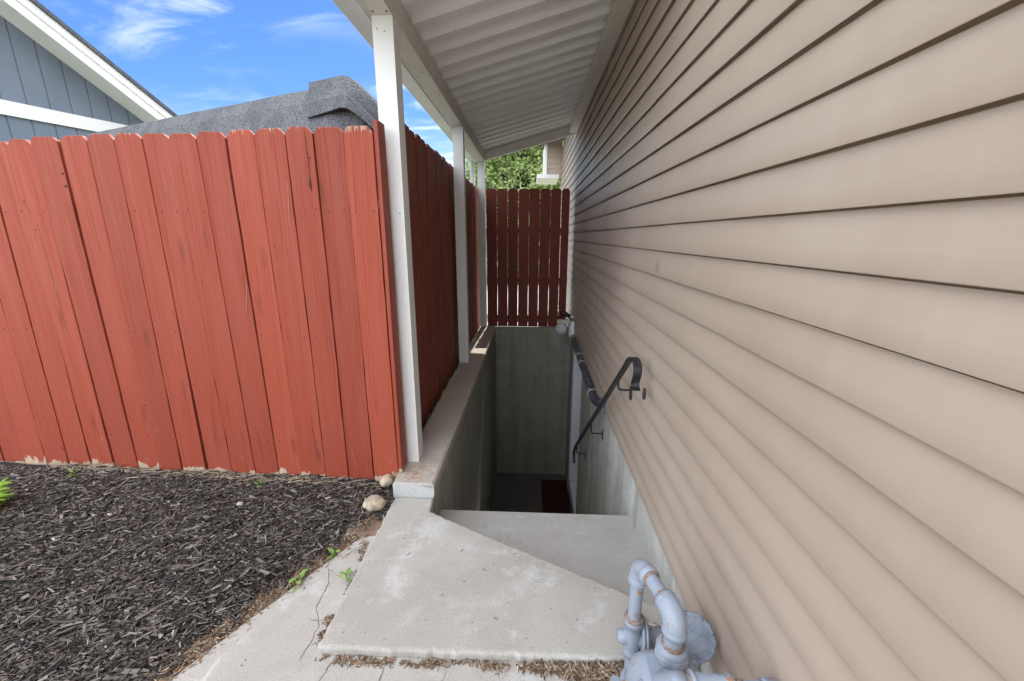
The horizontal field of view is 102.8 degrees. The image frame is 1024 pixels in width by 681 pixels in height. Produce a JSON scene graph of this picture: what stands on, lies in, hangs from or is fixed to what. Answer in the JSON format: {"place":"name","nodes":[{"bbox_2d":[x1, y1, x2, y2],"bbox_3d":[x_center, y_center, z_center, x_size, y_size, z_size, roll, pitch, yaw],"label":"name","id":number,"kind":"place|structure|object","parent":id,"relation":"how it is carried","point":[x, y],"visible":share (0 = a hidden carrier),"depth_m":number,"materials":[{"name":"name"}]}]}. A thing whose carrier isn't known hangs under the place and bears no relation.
{"place":"outdoors","nodes":[
{"label":"outdoors","id":0,"kind":"place"},
{"bbox_2d":[0,0,177,142],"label":"neighbour house","id":1,"kind":"structure","parent":0,"point":[59,79],"depth_m":4.92,"materials":[{"name":"wood"}]},
{"bbox_2d":[0,462,394,680],"bbox_3d":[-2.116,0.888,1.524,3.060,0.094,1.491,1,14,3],"label":"mulch","id":2,"kind":"object","parent":0,"point":[158,618],"visible":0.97,"depth_m":1.65,"materials":[{"name":"black plant"}]},
{"bbox_2d":[0,478,13,507],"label":"leafy plant","id":3,"kind":"object","parent":2,"relation":"on","point":[3,489],"visible":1,"depth_m":1.92,"materials":[{"name":"green plant"}]},
{"bbox_2d":[0,119,406,481],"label":"wooden fence","id":4,"kind":"object","parent":2,"relation":"on","point":[160,294],"visible":0.98,"depth_m":1.96,"materials":[{"name":"red wood"}]},
{"bbox_2d":[46,462,380,486],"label":"leaf litter","id":5,"kind":"object","parent":2,"relation":"on","point":[222,476],"visible":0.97,"depth_m":2.15,"materials":[{"name":"brown plant"}]},
{"bbox_2d":[131,495,392,680],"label":"leaf litter","id":6,"kind":"object","parent":2,"relation":"on","point":[262,599],"visible":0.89,"depth_m":1.44,"materials":[{"name":"brown plant"}]},
{"bbox_2d":[289,569,307,592],"bbox_3d":[-0.798,0.913,1.546,0.058,0.054,0.087,6,16,23],"label":"weed","id":7,"kind":"object","parent":2,"relation":"on","point":[302,574],"visible":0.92,"depth_m":1.54,"materials":[{"name":"green plant"}]},
{"bbox_2d":[327,548,339,558],"bbox_3d":[-0.735,0.877,1.684,0.052,0.041,0.055,-7,16,-25],"label":"weed","id":8,"kind":"object","parent":2,"relation":"on","point":[331,550],"visible":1,"depth_m":1.68,"materials":[{"name":"green plant"}]},
{"bbox_2d":[362,495,385,511],"bbox_3d":[-0.652,0.774,1.940,0.107,0.075,0.086,1,14,3],"label":"stone","id":9,"kind":"object","parent":2,"relation":"on","point":[374,503],"visible":0.97,"depth_m":1.91,"materials":[{"name":"beige stone"}]},
{"bbox_2d":[379,474,392,486],"bbox_3d":[-0.637,0.712,2.078,0.077,0.057,0.075,-12,19,-40],"label":"stone","id":10,"kind":"object","parent":2,"relation":"on","point":[386,480],"visible":1,"depth_m":2.05,"materials":[{"name":"beige stone"}]},
{"bbox_2d":[37,0,501,186],"label":"sky","id":11,"kind":"structure","parent":0,"point":[191,55],"materials":[{"name":"blue"}]},
{"bbox_2d":[203,251,558,462],"bbox_3d":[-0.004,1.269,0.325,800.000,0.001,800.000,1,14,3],"label":"ground","id":12,"kind":"structure","parent":0,"point":[459,363],"depth_m":4.07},
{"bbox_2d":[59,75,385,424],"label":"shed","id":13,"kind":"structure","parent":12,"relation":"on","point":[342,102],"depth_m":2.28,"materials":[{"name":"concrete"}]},
{"bbox_2d":[405,124,479,429],"bbox_3d":[-0.555,-0.657,3.860,0.064,1.858,3.465,1,14,3],"label":"side fence","id":14,"kind":"object","parent":12,"relation":"on","point":[430,172],"visible":0.62,"depth_m":3.05,"materials":[{"name":"red wood"}]},
{"bbox_2d":[393,324,569,515],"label":"retaining wall","id":15,"kind":"structure","parent":12,"relation":"on","point":[502,406],"depth_m":5.40,"materials":[{"name":"concrete"}]},
{"bbox_2d":[332,0,634,461],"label":"patio cover","id":16,"kind":"object","parent":15,"relation":"on","point":[482,81],"visible":0.97,"depth_m":2.45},
{"bbox_2d":[486,188,569,326],"bbox_3d":[0.194,-1.037,5.266,1.045,1.738,0.058,1,14,3],"label":"back fence","id":17,"kind":"object","parent":15,"relation":"on","point":[512,280],"visible":0.98,"depth_m":5.22,"materials":[{"name":"red wood"}]},
{"bbox_2d":[465,141,563,269],"bbox_3d":[0.291,-5.220,13.672,4.560,6.238,5.115,1,14,3],"label":"tree","id":18,"kind":"object","parent":12,"relation":"on","point":[523,175],"visible":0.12,"depth_m":12.07,"materials":[{"name":"green plant"}]},
{"bbox_2d":[496,147,542,203],"bbox_3d":[2.681,-7.829,17.479,8.375,9.154,6.790,1,14,3],"label":"tree","id":19,"kind":"object","parent":12,"relation":"on","point":[512,168],"depth_m":16.65,"materials":[{"name":"green plant"}]},
{"bbox_2d":[536,0,1023,680],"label":"house","id":20,"kind":"structure","parent":12,"relation":"on","point":[796,258],"depth_m":0.75,"materials":[{"name":"beige plastic"}]},
{"bbox_2d":[555,319,574,336],"bbox_3d":[0.618,-0.147,4.789,0.219,0.195,0.140,1,14,3],"label":"wall lamp","id":21,"kind":"object","parent":20,"relation":"attached to","point":[561,328],"visible":1,"depth_m":4.74,"materials":[{"name":"beige plastic"}]},
{"bbox_2d":[557,310,573,318],"bbox_3d":[0.638,-0.310,4.896,0.194,0.122,0.090,1,14,3],"label":"spotlight","id":22,"kind":"object","parent":20,"relation":"attached to","point":[566,314],"visible":1,"depth_m":4.89,"materials":[{"name":"black paint"}]},
{"bbox_2d":[570,334,606,406],"bbox_3d":[0.653,0.218,3.770,0.094,0.165,2.073,1,14,3],"label":"wrapped pipe","id":23,"kind":"object","parent":20,"relation":"attached to","point":[595,400],"visible":0.91,"depth_m":3.45,"materials":[{"name":"black plastic"}]},
{"bbox_2d":[573,357,645,462],"bbox_3d":[0.601,0.647,2.869,0.103,1.663,2.057,1,14,3],"label":"handrail","id":24,"kind":"object","parent":20,"relation":"attached to","point":[637,374],"visible":1,"depth_m":2.06,"materials":[{"name":"black metal"}]},
{"bbox_2d":[610,558,775,680],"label":"gas meter","id":25,"kind":"object","parent":20,"relation":"attached to","point":[679,643],"visible":1,"depth_m":0.99,"materials":[{"name":"grey metal"}]},
{"bbox_2d":[172,536,699,680],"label":"paving","id":26,"kind":"structure","parent":0,"point":[277,640],"depth_m":1.28,"materials":[{"name":"concrete"}]},
{"bbox_2d":[339,567,352,581],"bbox_3d":[-0.636,0.898,1.565,0.052,0.038,0.057,-7,16,-27],"label":"weed","id":27,"kind":"object","parent":26,"relation":"on","point":[342,573],"visible":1,"depth_m":1.56,"materials":[{"name":"green plant"}]},
{"bbox_2d":[313,534,510,674],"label":"leaf litter","id":28,"kind":"object","parent":26,"relation":"on","point":[372,661],"visible":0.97,"depth_m":1.26,"materials":[{"name":"brown plant"}]},
{"bbox_2d":[318,498,698,667],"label":"slab","id":29,"kind":"structure","parent":26,"relation":"on","point":[391,603],"depth_m":1.43,"materials":[{"name":"concrete"}]},
{"bbox_2d":[240,526,595,665],"bbox_3d":[-0.096,0.993,1.497,1.002,0.172,1.561,10,17,32],"label":"debris","id":30,"kind":"object","parent":29,"relation":"on","point":[463,581],"visible":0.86,"depth_m":1.49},
{"bbox_2d":[514,658,623,680],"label":"leaf litter","id":31,"kind":"object","parent":26,"relation":"on","point":[600,671],"visible":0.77,"depth_m":1.23,"materials":[{"name":"brown plant"}]},
{"bbox_2d":[477,285,548,332],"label":"path","id":32,"kind":"structure","parent":0,"point":[507,301],"depth_m":8.27,"materials":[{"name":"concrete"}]},
{"bbox_2d":[491,473,571,513],"bbox_3d":[0.416,2.157,5.393,1.382,0.150,1.210,1,14,3],"label":"landing","id":33,"kind":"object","parent":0,"point":[517,492],"visible":0.21,"depth_m":5.51,"materials":[{"name":"concrete"}]},
{"bbox_2d":[439,510,655,605],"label":"basement stairs","id":34,"kind":"structure","parent":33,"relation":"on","point":[605,550],"depth_m":1.98,"materials":[{"name":"concrete"}]},
{"bbox_2d":[541,479,570,513],"bbox_3d":[0.571,2.087,5.337,0.360,0.013,0.910,1,14,3],"label":"door mat","id":35,"kind":"object","parent":33,"relation":"on","point":[555,496],"depth_m":5.38,"materials":[{"name":"fabric"}]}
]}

